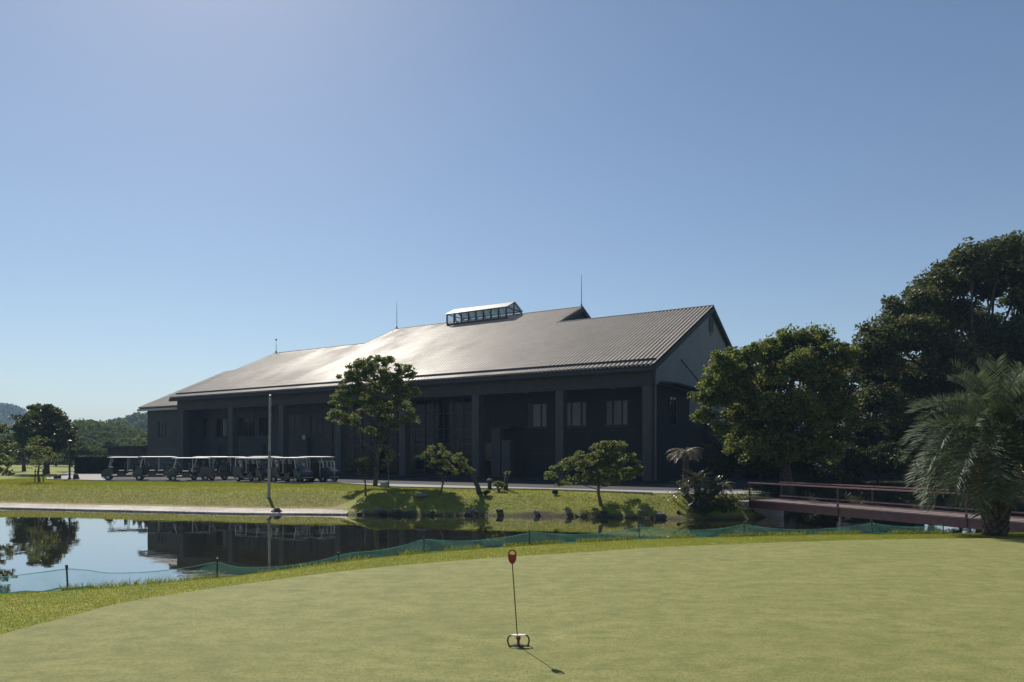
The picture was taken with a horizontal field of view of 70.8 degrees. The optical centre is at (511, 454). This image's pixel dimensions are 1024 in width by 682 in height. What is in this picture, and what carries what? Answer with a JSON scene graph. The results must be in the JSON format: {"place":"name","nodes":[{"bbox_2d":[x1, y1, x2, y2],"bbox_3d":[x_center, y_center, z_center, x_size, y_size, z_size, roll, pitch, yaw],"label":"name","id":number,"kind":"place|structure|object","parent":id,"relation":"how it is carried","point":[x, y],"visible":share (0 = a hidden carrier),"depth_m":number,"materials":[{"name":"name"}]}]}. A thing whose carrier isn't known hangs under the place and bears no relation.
{"place":"outdoors","nodes":[
{"label":"outdoors","id":0,"kind":"place"},
{"bbox_2d":[0,503,348,514],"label":"shore path","id":1,"kind":"structure","parent":0,"point":[212,510],"depth_m":38.30,"materials":[{"name":"concrete"}]},
{"bbox_2d":[271,508,281,512],"bbox_3d":[-12.112,2.940,36.910,0.602,0.403,0.579,0,0,38],"label":"shore rock","id":2,"kind":"object","parent":1,"relation":"on","point":[276,510],"visible":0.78,"depth_m":36.77,"materials":[{"name":"grey stone"}]},
{"bbox_2d":[49,472,768,493],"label":"service path","id":3,"kind":"structure","parent":0,"point":[86,476],"depth_m":43.67,"materials":[{"name":"grey concrete"}]},
{"bbox_2d":[0,506,1023,593],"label":"pond water","id":4,"kind":"structure","parent":0,"point":[124,545],"depth_m":27.01,"materials":[{"name":"blue liquid"}]},
{"bbox_2d":[0,464,1023,633],"bbox_3d":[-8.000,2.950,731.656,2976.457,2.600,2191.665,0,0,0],"label":"ground","id":5,"kind":"structure","parent":0,"point":[351,506],"depth_m":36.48,"materials":[{"name":"green plant"}]},
{"bbox_2d":[0,446,15,456],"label":"slope tree","id":6,"kind":"object","parent":5,"relation":"on","point":[7,451],"visible":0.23,"depth_m":105.92,"materials":[{"name":"green plant"}]},
{"bbox_2d":[0,422,17,475],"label":"edge tree","id":7,"kind":"object","parent":5,"relation":"on","point":[5,443],"visible":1,"depth_m":39.36,"materials":[{"name":"green plant"}]},
{"bbox_2d":[0,446,21,463],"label":"slope tree","id":8,"kind":"object","parent":5,"relation":"on","point":[5,459],"visible":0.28,"depth_m":107.14,"materials":[{"name":"green plant"}]},
{"bbox_2d":[0,403,28,434],"bbox_3d":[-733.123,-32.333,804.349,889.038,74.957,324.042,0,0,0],"label":"woodland","id":9,"kind":"object","parent":5,"relation":"on","point":[6,410],"visible":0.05,"depth_m":855.46,"materials":[{"name":"green plant"}]},
{"bbox_2d":[5,422,36,470],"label":"round tree","id":10,"kind":"object","parent":5,"relation":"on","point":[20,457],"visible":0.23,"depth_m":83.34,"materials":[{"name":"green plant"}]},
{"bbox_2d":[34,469,43,481],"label":"stakes","id":11,"kind":"object","parent":5,"relation":"on","point":[35,471],"visible":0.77,"depth_m":50.38,"materials":[{"name":"brown wood"}]},
{"bbox_2d":[18,435,60,482],"bbox_3d":[-33.347,0.412,50.756,2.795,3.569,1.755,0,0,25],"label":"thin tree","id":12,"kind":"object","parent":5,"relation":"on","point":[28,447],"visible":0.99,"depth_m":50.63,"materials":[{"name":"green plant"}]},
{"bbox_2d":[8,402,81,473],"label":"round tree","id":13,"kind":"object","parent":5,"relation":"on","point":[47,420],"visible":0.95,"depth_m":71.17,"materials":[{"name":"green plant"}]},
{"bbox_2d":[53,474,60,478],"bbox_3d":[-36.346,1.931,57.561,0.549,0.686,0.558,0,0,-35],"label":"shore rock","id":14,"kind":"object","parent":5,"relation":"on","point":[55,476],"visible":0.62,"depth_m":57.38,"materials":[{"name":"grey stone"}]},
{"bbox_2d":[67,440,71,478],"bbox_3d":[-34.337,0.490,56.030,0.507,3.220,0.351,0,0,-23],"label":"lamp post","id":15,"kind":"object","parent":5,"relation":"on","point":[69,443],"visible":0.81,"depth_m":55.95,"materials":[{"name":"black metal"}]},
{"bbox_2d":[0,418,146,464],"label":"woodland","id":16,"kind":"object","parent":5,"relation":"on","point":[91,432],"visible":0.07,"depth_m":166.63,"materials":[{"name":"green plant"}]},
{"bbox_2d":[54,447,95,461],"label":"slope tree","id":17,"kind":"object","parent":5,"relation":"on","point":[66,449],"visible":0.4,"depth_m":110.92,"materials":[{"name":"green plant"}]},
{"bbox_2d":[73,474,79,478],"bbox_3d":[-34.283,1.896,56.606,0.548,0.748,0.490,0,0,-31],"label":"shore rock","id":18,"kind":"object","parent":5,"relation":"on","point":[75,476],"visible":0.55,"depth_m":56.47,"materials":[{"name":"grey stone"}]},
{"bbox_2d":[73,440,106,454],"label":"slope tree","id":19,"kind":"object","parent":5,"relation":"on","point":[81,443],"visible":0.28,"depth_m":120.53,"materials":[{"name":"green plant"}]},
{"bbox_2d":[77,445,106,455],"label":"slope tree","id":20,"kind":"object","parent":5,"relation":"on","point":[83,448],"visible":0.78,"depth_m":111.48,"materials":[{"name":"green plant"}]},
{"bbox_2d":[74,455,128,473],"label":"hedge","id":21,"kind":"object","parent":5,"relation":"on","point":[94,464],"visible":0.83,"depth_m":72.96,"materials":[{"name":"green plant"}]},
{"bbox_2d":[102,437,138,445],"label":"slope tree","id":22,"kind":"object","parent":5,"relation":"on","point":[110,442],"visible":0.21,"depth_m":125.09,"materials":[{"name":"green plant"}]},
{"bbox_2d":[106,411,146,430],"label":"distant woodland","id":23,"kind":"object","parent":5,"relation":"on","point":[137,419],"visible":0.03,"depth_m":373.64,"materials":[{"name":"green plant"}]},
{"bbox_2d":[127,441,146,445],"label":"slope tree","id":24,"kind":"object","parent":5,"relation":"on","point":[131,443],"visible":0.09,"depth_m":128.71,"materials":[{"name":"green plant"}]},
{"bbox_2d":[266,395,271,497],"bbox_3d":[-13.660,-0.380,40.500,0.300,5.930,0.253,0,0,0],"label":"tall pole","id":25,"kind":"object","parent":5,"relation":"on","point":[269,466],"visible":0.94,"depth_m":40.44,"materials":[{"name":"metal"}]},
{"bbox_2d":[46,478,651,493],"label":"kerb","id":26,"kind":"structure","parent":5,"relation":"on","point":[627,492],"depth_m":42.79,"materials":[{"name":"grey concrete"}]},
{"bbox_2d":[347,456,388,495],"bbox_3d":[-7.766,1.239,38.792,1.695,2.383,1.824,0,0,-43],"label":"tree","id":27,"kind":"object","parent":5,"relation":"on","point":[368,471],"visible":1,"depth_m":38.62,"materials":[{"name":"green plant"}]},
{"bbox_2d":[325,354,420,486],"bbox_3d":[-8.528,-1.998,43.932,6.161,8.398,4.150,0,0,0],"label":"garden tree","id":28,"kind":"object","parent":5,"relation":"on","point":[368,366],"visible":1,"depth_m":43.75,"materials":[{"name":"green plant"}]},
{"bbox_2d":[0,477,759,511],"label":"lawn grass","id":29,"kind":"structure","parent":5,"relation":"on","point":[11,482],"depth_m":41.91,"materials":[{"name":"green plant"}]},
{"bbox_2d":[380,482,389,487],"bbox_3d":[-7.579,1.855,42.900,0.560,0.390,0.360,0,0,0],"label":"utility box","id":30,"kind":"object","parent":5,"relation":"on","point":[383,484],"visible":0.63,"depth_m":42.75,"materials":[{"name":"grey metal"}]},
{"bbox_2d":[377,444,399,487],"bbox_3d":[-7.212,0.787,42.121,1.429,2.822,0.961,0,0,42],"label":"sapling","id":31,"kind":"object","parent":5,"relation":"on","point":[390,455],"visible":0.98,"depth_m":42.02,"materials":[{"name":"green plant"}]},
{"bbox_2d":[413,493,429,496],"bbox_3d":[-4.737,2.168,38.007,0.846,0.214,0.685,0,0,-29],"label":"shore rock","id":32,"kind":"object","parent":5,"relation":"on","point":[420,495],"visible":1,"depth_m":37.78,"materials":[{"name":"grey stone"}]},
{"bbox_2d":[56,471,796,493],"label":"parking lot","id":33,"kind":"structure","parent":5,"relation":"on","point":[738,483],"depth_m":49.99,"materials":[{"name":"grey asphalt"}]},
{"bbox_2d":[102,446,146,469],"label":"outbuilding","id":34,"kind":"structure","parent":33,"relation":"on","point":[134,451],"depth_m":84.00,"materials":[{"name":"grey"}]},
{"bbox_2d":[101,457,149,479],"bbox_3d":[-29.610,1.079,55.206,3.290,1.765,1.304,0,0,-23],"label":"golf cart","id":35,"kind":"object","parent":33,"relation":"on","point":[107,473],"visible":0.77,"depth_m":54.73,"materials":[{"name":"grey"}]},
{"bbox_2d":[132,456,179,479],"bbox_3d":[-26.983,1.063,54.606,3.290,1.798,1.304,0,0,-25],"label":"golf cart","id":36,"kind":"object","parent":33,"relation":"on","point":[138,474],"visible":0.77,"depth_m":54.12,"materials":[{"name":"grey"}]},
{"bbox_2d":[166,457,213,480],"bbox_3d":[-23.987,1.101,53.607,3.290,1.721,1.304,0,0,-26],"label":"golf cart","id":37,"kind":"object","parent":33,"relation":"on","point":[204,472],"visible":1,"depth_m":53.35,"materials":[{"name":"grey"}]},
{"bbox_2d":[190,456,232,479],"bbox_3d":[-23.338,1.067,55.607,3.290,1.790,1.304,0,0,-26],"label":"golf cart","id":38,"kind":"object","parent":33,"relation":"on","point":[222,466],"visible":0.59,"depth_m":55.45,"materials":[{"name":"grey"}]},
{"bbox_2d":[209,457,247,479],"bbox_3d":[-22.138,1.074,56.007,3.290,1.774,1.304,0,0,-26],"label":"golf cart","id":39,"kind":"object","parent":33,"relation":"on","point":[224,473],"visible":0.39,"depth_m":55.43,"materials":[{"name":"grey"}]},
{"bbox_2d":[233,457,271,481],"bbox_3d":[-18.546,1.099,51.808,3.290,1.726,1.304,0,0,32],"label":"golf cart","id":40,"kind":"object","parent":33,"relation":"on","point":[256,472],"visible":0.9,"depth_m":51.55,"materials":[{"name":"grey plastic"}]},
{"bbox_2d":[249,456,283,479],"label":"golf cart","id":41,"kind":"object","parent":33,"relation":"on","point":[265,464],"visible":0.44,"depth_m":54.88,"materials":[{"name":"grey"}]},
{"bbox_2d":[271,457,313,481],"bbox_3d":[-15.469,1.088,50.408,3.290,1.748,1.304,0,0,31],"label":"golf cart","id":42,"kind":"object","parent":33,"relation":"on","point":[286,472],"visible":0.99,"depth_m":50.12,"materials":[{"name":"grey plastic"}]},
{"bbox_2d":[285,458,320,480],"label":"golf cart","id":43,"kind":"object","parent":33,"relation":"on","point":[299,460],"visible":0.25,"depth_m":53.02,"materials":[{"name":"grey plastic"}]},
{"bbox_2d":[297,456,339,481],"bbox_3d":[-13.945,1.058,51.607,3.290,1.807,1.304,0,0,29],"label":"golf cart","id":44,"kind":"object","parent":33,"relation":"on","point":[325,474],"visible":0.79,"depth_m":51.12,"materials":[{"name":"grey"}]},
{"bbox_2d":[318,461,335,481],"bbox_3d":[-13.090,1.215,51.000,1.152,1.500,0.600,0,0,10],"label":"bag rack","id":45,"kind":"object","parent":33,"relation":"on","point":[331,469],"visible":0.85,"depth_m":50.94,"materials":[{"name":"white metal"}]},
{"bbox_2d":[137,274,737,483],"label":"clubhouse","id":46,"kind":"structure","parent":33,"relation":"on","point":[530,396],"depth_m":60.52,"materials":[{"name":"metal"}]},
{"bbox_2d":[158,420,167,438],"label":"window","id":47,"kind":"structure","parent":46,"relation":"in","point":[164,423],"depth_m":80.24,"materials":[{"name":"black glass"}]},
{"bbox_2d":[154,447,178,469],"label":"annex door","id":48,"kind":"structure","parent":46,"relation":"in","point":[158,451],"depth_m":79.55,"materials":[{"name":"grey"}]},
{"bbox_2d":[215,418,227,437],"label":"window","id":49,"kind":"structure","parent":46,"relation":"in","point":[222,422],"depth_m":77.11,"materials":[{"name":"black glass"}]},
{"bbox_2d":[238,417,254,436],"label":"window","id":50,"kind":"structure","parent":46,"relation":"in","point":[246,424],"depth_m":75.28,"materials":[{"name":"black"}]},
{"bbox_2d":[258,416,268,436],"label":"window","id":51,"kind":"structure","parent":46,"relation":"in","point":[264,420],"depth_m":73.88,"materials":[{"name":"black"}]},
{"bbox_2d":[289,415,300,435],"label":"window","id":52,"kind":"structure","parent":46,"relation":"in","point":[295,420],"depth_m":71.47,"materials":[{"name":"black glass"}]},
{"bbox_2d":[309,414,323,435],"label":"window","id":53,"kind":"structure","parent":46,"relation":"in","point":[317,418],"depth_m":69.85,"materials":[{"name":"black glass"}]},
{"bbox_2d":[485,442,490,474],"bbox_3d":[-1.297,0.390,58.781,2.022,2.780,0.100,0,0,32],"label":"entrance door","id":54,"kind":"structure","parent":46,"relation":"in","point":[487,446],"depth_m":59.16,"materials":[{"name":"black glass"}]},
{"bbox_2d":[525,403,547,428],"bbox_3d":[2.025,-3.060,56.802,2.484,2.480,0.570,0,0,32],"label":"window","id":55,"kind":"structure","parent":46,"relation":"in","point":[536,413],"depth_m":56.78,"materials":[{"name":"black glass"}]},
{"bbox_2d":[567,401,586,427],"bbox_3d":[4.962,-3.060,54.985,2.399,2.480,0.570,0,0,32],"label":"window","id":56,"kind":"structure","parent":46,"relation":"in","point":[576,411],"depth_m":54.94,"materials":[{"name":"black glass"}]},
{"bbox_2d":[603,399,628,426],"bbox_3d":[7.797,-3.060,53.231,2.445,2.480,0.570,0,0,32],"label":"window","id":57,"kind":"structure","parent":46,"relation":"in","point":[616,411],"depth_m":53.23,"materials":[{"name":"black glass"}]},
{"bbox_2d":[669,396,676,425],"bbox_3d":[11.568,-3.095,51.702,0.070,2.050,1.400,0,0,32],"label":"window","id":58,"kind":"structure","parent":46,"relation":"in","point":[672,400],"depth_m":51.63,"materials":[{"name":"black glass"}]},
{"bbox_2d":[412,443,473,494],"bbox_3d":[-3.608,0.875,38.312,3.328,2.944,1.890,0,0,0],"label":"tree","id":59,"kind":"object","parent":5,"relation":"on","point":[446,454],"visible":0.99,"depth_m":38.18,"materials":[{"name":"green plant"}]},
{"bbox_2d":[470,469,481,494],"bbox_3d":[-1.938,1.544,38.200,0.780,1.519,0.450,0,0,0],"label":"leaning trunk","id":60,"kind":"object","parent":5,"relation":"on","point":[477,486],"visible":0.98,"depth_m":38.11,"materials":[{"name":"brown plant"}]},
{"bbox_2d":[0,521,954,592],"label":"net fence","id":61,"kind":"object","parent":5,"relation":"on","point":[217,559],"visible":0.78,"depth_m":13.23,"materials":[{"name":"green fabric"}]},
{"bbox_2d":[481,490,490,495],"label":"bush","id":62,"kind":"object","parent":5,"relation":"on","point":[485,492],"visible":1,"depth_m":37.71,"materials":[{"name":"green plant"}]},
{"bbox_2d":[487,478,492,489],"bbox_3d":[-1.244,1.714,40.000,0.340,0.760,0.323,0,0,0],"label":"stone lantern","id":63,"kind":"object","parent":5,"relation":"on","point":[489,481],"visible":0.84,"depth_m":39.90,"materials":[{"name":"grey stone"}]},
{"bbox_2d":[492,481,505,491],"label":"round bush","id":64,"kind":"object","parent":5,"relation":"on","point":[498,484],"visible":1,"depth_m":38.86,"materials":[{"name":"green plant"}]},
{"bbox_2d":[503,471,510,490],"bbox_3d":[-0.273,1.520,39.386,0.492,1.251,0.359,0,0,34],"label":"leaning trunk","id":65,"kind":"object","parent":5,"relation":"on","point":[505,488],"visible":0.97,"depth_m":39.32,"materials":[{"name":"plant"}]},
{"bbox_2d":[0,538,1023,681],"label":"putting green","id":66,"kind":"object","parent":5,"relation":"on","point":[918,610],"visible":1,"depth_m":6.97,"materials":[{"name":"green plant"}]},
{"bbox_2d":[507,549,529,647],"bbox_3d":[0.056,1.251,6.149,0.178,0.874,0.108,0,0,29],"label":"putting flag","id":67,"kind":"object","parent":66,"relation":"on","point":[512,558],"visible":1,"depth_m":6.15,"materials":[{"name":"metal"}]},
{"bbox_2d":[544,440,644,505],"bbox_3d":[4.031,0.985,36.050,4.934,3.495,3.067,0,0,0],"label":"spreading tree","id":68,"kind":"object","parent":5,"relation":"on","point":[609,448],"visible":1,"depth_m":35.77,"materials":[{"name":"green plant"}]},
{"bbox_2d":[600,510,607,514],"bbox_3d":[4.479,2.839,34.956,0.372,0.218,0.429,0,0,38],"label":"shore rock","id":69,"kind":"object","parent":5,"relation":"on","point":[602,512],"visible":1,"depth_m":34.81,"materials":[{"name":"grey stone"}]},
{"bbox_2d":[637,509,646,512],"bbox_3d":[6.256,2.778,34.727,0.490,0.239,0.376,0,0,33],"label":"shore rock","id":70,"kind":"object","parent":5,"relation":"on","point":[641,511],"visible":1,"depth_m":34.62,"materials":[{"name":"grey stone"}]},
{"bbox_2d":[655,512,664,515],"bbox_3d":[7.020,2.863,34.242,0.408,0.274,0.433,0,0,-22],"label":"shore rock","id":71,"kind":"object","parent":5,"relation":"on","point":[659,513],"visible":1,"depth_m":34.12,"materials":[{"name":"grey stone"}]},
{"bbox_2d":[667,447,703,492],"bbox_3d":[8.656,0.863,36.067,1.772,2.474,1.942,0,0,-44],"label":"cycad","id":72,"kind":"object","parent":5,"relation":"on","point":[684,457],"visible":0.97,"depth_m":35.88,"materials":[{"name":"green plant"}]},
{"bbox_2d":[665,467,735,506],"bbox_3d":[9.047,1.606,34.465,3.570,2.000,2.324,0,0,0],"label":"cycad clump","id":73,"kind":"object","parent":5,"relation":"on","point":[700,496],"visible":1,"depth_m":34.32,"materials":[{"name":"green plant"}]},
{"bbox_2d":[687,501,724,516],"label":"bank shrub","id":74,"kind":"object","parent":5,"relation":"on","point":[715,506],"visible":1,"depth_m":33.51,"materials":[{"name":"green plant"}]},
{"bbox_2d":[710,497,739,512],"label":"bank shrub","id":75,"kind":"object","parent":5,"relation":"on","point":[721,502],"visible":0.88,"depth_m":33.91,"materials":[{"name":"green plant"}]},
{"bbox_2d":[702,437,753,486],"bbox_3d":[13.158,0.496,43.514,3.454,3.407,3.440,0,0,0],"label":"evergreen shrub","id":76,"kind":"object","parent":5,"relation":"on","point":[717,462],"visible":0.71,"depth_m":43.43,"materials":[{"name":"green plant"}]},
{"bbox_2d":[730,447,792,487],"bbox_3d":[14.445,0.517,42.367,3.705,3.414,3.304,0,0,0],"label":"evergreen shrub","id":77,"kind":"object","parent":5,"relation":"on","point":[759,464],"visible":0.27,"depth_m":42.18,"materials":[{"name":"green plant"}]},
{"bbox_2d":[687,322,873,498],"bbox_3d":[15.087,-2.542,41.181,10.341,10.328,7.027,0,0,0],"label":"camphor tree","id":78,"kind":"object","parent":5,"relation":"on","point":[764,413],"visible":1,"depth_m":39.81,"materials":[{"name":"green plant"}]},
{"bbox_2d":[767,458,829,486],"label":"evergreen shrub","id":79,"kind":"object","parent":5,"relation":"on","point":[807,468],"visible":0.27,"depth_m":43.76,"materials":[{"name":"green plant"}]},
{"bbox_2d":[737,412,924,479],"bbox_3d":[26.237,-0.759,59.028,14.200,5.500,6.400,0,0,-10],"label":"hedge","id":80,"kind":"object","parent":5,"relation":"on","point":[764,476],"visible":0.02,"depth_m":56.87,"materials":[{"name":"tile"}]},
{"bbox_2d":[811,440,872,483],"bbox_3d":[20.266,0.596,45.263,4.117,3.210,3.500,0,0,0],"label":"evergreen shrub","id":81,"kind":"object","parent":5,"relation":"on","point":[852,465],"visible":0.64,"depth_m":44.42,"materials":[{"name":"green plant"}]},
{"bbox_2d":[796,344,902,481],"bbox_3d":[23.389,-2.743,49.112,7.851,9.916,5.885,0,0,-32],"label":"evergreen tree","id":82,"kind":"object","parent":5,"relation":"on","point":[865,436],"visible":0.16,"depth_m":47.76,"materials":[{"name":"green plant"}]},
{"bbox_2d":[718,480,1022,513],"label":"ground cover","id":83,"kind":"object","parent":5,"relation":"on","point":[894,483],"visible":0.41,"depth_m":42.91,"materials":[{"name":"green plant"}]},
{"bbox_2d":[849,441,908,483],"bbox_3d":[23.182,0.644,45.958,4.550,3.116,3.930,0,0,0],"label":"evergreen shrub","id":84,"kind":"object","parent":5,"relation":"on","point":[878,467],"visible":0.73,"depth_m":45.54,"materials":[{"name":"green plant"}]},
{"bbox_2d":[737,482,1023,532],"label":"footbridge","id":85,"kind":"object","parent":5,"relation":"on","point":[771,507],"visible":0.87,"depth_m":29.08,"materials":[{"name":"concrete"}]},
{"bbox_2d":[884,436,948,486],"bbox_3d":[25.355,0.502,45.250,4.067,3.553,3.897,0,0,15],"label":"evergreen shrub","id":86,"kind":"object","parent":5,"relation":"on","point":[901,471],"visible":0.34,"depth_m":44.51,"materials":[{"name":"green plant"}]},
{"bbox_2d":[849,230,1023,482],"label":"broadleaf tree","id":87,"kind":"object","parent":5,"relation":"on","point":[928,314],"visible":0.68,"depth_m":43.45,"materials":[{"name":"green plant"}]},
{"bbox_2d":[929,440,979,481],"bbox_3d":[28.952,0.322,46.081,4.267,3.762,3.640,0,0,0],"label":"evergreen shrub","id":88,"kind":"object","parent":5,"relation":"on","point":[963,452],"visible":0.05,"depth_m":45.43,"materials":[{"name":"green plant"}]},
{"bbox_2d":[897,353,1023,535],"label":"palm tree","id":89,"kind":"object","parent":5,"relation":"on","point":[994,406],"visible":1,"depth_m":14.99,"materials":[{"name":"green plant"}]},
{"bbox_2d":[0,0,1023,422],"label":"sky","id":90,"kind":"structure","parent":0,"point":[188,188],"materials":[{"name":"blue"}]}
]}

